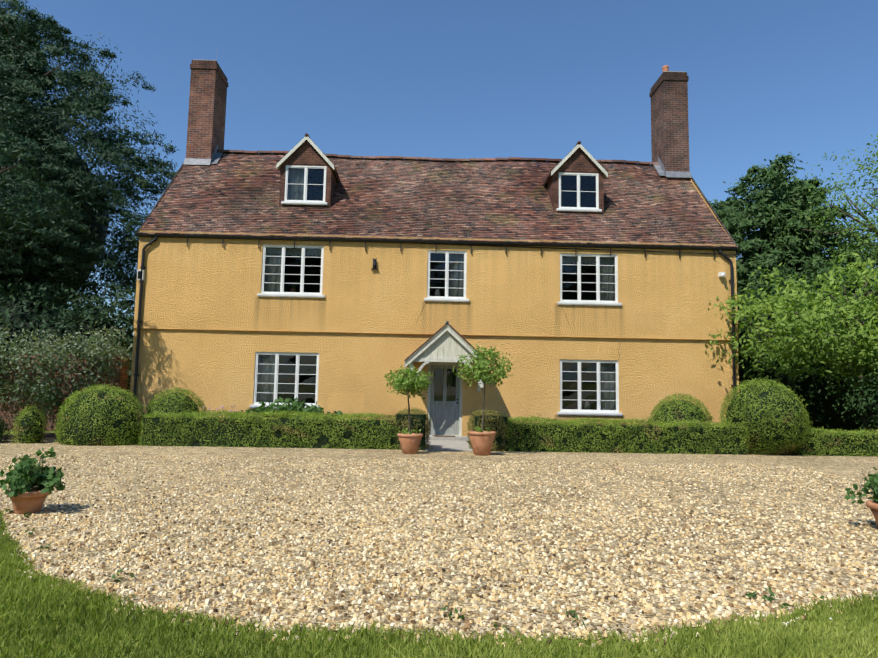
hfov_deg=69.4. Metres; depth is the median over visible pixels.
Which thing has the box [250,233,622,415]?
house windows
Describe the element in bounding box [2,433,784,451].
flower bed soil
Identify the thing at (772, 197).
tree
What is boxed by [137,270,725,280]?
security lights
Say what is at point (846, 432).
hedge
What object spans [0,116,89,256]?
tree
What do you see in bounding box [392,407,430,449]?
hedge end
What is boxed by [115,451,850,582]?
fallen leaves
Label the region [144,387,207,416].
topiary dome
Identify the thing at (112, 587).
gravel loose stones
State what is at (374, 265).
owl ornament
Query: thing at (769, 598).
gravel weeds
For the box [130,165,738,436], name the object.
house walls
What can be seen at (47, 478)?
potted plant foliage
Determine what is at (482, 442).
potted tree
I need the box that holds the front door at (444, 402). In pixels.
[427,362,462,435]
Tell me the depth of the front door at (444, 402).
17.47 m
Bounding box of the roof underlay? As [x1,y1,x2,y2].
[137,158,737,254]
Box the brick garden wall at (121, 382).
[0,354,128,430]
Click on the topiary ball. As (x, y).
(804, 424)
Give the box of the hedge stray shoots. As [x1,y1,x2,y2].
[61,381,870,432]
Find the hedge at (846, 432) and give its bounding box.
[783,426,877,456]
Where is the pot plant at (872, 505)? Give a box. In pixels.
[862,473,877,525]
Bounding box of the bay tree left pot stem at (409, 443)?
[397,367,422,453]
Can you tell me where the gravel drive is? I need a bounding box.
[0,440,877,639]
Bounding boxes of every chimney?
[183,53,228,167]
[649,65,691,181]
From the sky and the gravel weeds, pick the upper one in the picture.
the sky
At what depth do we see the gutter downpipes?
17.66 m
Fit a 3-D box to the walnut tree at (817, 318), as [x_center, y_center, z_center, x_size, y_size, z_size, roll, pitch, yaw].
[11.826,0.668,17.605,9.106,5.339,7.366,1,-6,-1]
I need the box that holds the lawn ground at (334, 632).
[0,430,877,657]
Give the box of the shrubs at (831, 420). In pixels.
[737,251,877,432]
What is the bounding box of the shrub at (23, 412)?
[9,404,48,443]
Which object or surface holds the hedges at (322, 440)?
on the gravel drive
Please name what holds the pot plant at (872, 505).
on the gravel drive
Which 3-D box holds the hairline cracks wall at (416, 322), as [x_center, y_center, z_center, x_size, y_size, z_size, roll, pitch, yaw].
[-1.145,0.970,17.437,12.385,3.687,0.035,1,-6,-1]
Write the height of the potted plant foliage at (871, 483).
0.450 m
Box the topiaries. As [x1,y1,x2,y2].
[0,384,803,451]
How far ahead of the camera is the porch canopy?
16.68 m
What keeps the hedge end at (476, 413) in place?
on the gravel drive
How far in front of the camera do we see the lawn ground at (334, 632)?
3.12 m
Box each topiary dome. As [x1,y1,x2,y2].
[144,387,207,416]
[646,393,713,425]
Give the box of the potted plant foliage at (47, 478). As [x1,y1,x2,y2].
[0,446,66,496]
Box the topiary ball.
[718,377,812,455]
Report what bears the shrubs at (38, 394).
on the lawn ground at (334, 632)
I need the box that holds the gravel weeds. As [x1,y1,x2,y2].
[5,443,826,636]
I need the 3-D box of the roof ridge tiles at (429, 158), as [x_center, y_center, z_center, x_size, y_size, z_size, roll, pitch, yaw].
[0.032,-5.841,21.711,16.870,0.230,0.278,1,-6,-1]
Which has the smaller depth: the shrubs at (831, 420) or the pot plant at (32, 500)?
the pot plant at (32, 500)
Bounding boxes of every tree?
[0,0,180,325]
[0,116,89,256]
[705,253,877,430]
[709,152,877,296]
[770,135,877,283]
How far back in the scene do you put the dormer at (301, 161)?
19.07 m
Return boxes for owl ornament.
[371,258,377,269]
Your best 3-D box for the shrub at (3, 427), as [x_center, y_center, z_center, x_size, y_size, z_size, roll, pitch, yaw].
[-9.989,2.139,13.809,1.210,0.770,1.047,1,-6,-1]
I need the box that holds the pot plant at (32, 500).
[7,457,49,513]
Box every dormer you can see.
[276,133,339,207]
[544,141,607,214]
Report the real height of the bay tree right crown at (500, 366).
1.900 m
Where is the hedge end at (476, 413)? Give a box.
[466,409,508,450]
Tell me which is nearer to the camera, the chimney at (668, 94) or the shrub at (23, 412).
the shrub at (23, 412)
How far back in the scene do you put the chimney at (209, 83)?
21.07 m
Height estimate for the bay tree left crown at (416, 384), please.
1.554 m
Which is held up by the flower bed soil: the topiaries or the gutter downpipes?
the topiaries
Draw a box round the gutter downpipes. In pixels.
[133,234,738,402]
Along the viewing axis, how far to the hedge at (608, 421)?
14.00 m
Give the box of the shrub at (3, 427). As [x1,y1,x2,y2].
[0,417,10,442]
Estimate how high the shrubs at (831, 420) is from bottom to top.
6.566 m
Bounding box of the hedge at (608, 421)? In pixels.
[503,415,751,454]
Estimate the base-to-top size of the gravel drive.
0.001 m
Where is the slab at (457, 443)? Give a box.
[425,435,472,450]
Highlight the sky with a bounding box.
[0,0,877,335]
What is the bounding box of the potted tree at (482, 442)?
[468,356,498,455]
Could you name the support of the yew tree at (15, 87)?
on the lawn ground at (334, 632)
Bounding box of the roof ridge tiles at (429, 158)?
[217,149,658,166]
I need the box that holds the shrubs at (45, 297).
[0,279,135,396]
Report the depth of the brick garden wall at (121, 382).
18.14 m
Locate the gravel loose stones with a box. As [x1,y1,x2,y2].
[0,454,877,646]
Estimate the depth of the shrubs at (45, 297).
20.72 m
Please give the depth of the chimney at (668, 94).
21.49 m
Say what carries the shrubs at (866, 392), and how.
on the lawn ground at (334, 632)
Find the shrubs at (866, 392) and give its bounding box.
[815,370,877,433]
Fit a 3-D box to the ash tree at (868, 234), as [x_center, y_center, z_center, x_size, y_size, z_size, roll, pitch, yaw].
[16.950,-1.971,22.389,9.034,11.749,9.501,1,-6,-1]
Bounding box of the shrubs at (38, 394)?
[0,371,117,430]
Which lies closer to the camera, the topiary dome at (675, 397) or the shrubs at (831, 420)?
the topiary dome at (675, 397)
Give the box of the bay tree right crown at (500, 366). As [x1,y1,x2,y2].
[453,344,513,431]
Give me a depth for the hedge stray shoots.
14.30 m
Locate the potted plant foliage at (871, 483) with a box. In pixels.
[845,467,877,503]
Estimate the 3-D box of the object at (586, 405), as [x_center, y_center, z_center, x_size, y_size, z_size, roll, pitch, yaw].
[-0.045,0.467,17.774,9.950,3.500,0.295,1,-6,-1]
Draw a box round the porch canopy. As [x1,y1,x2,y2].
[405,321,488,390]
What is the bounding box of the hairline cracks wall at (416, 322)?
[170,301,619,360]
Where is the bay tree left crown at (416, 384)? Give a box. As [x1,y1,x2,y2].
[384,362,432,433]
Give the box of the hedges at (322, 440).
[142,413,877,456]

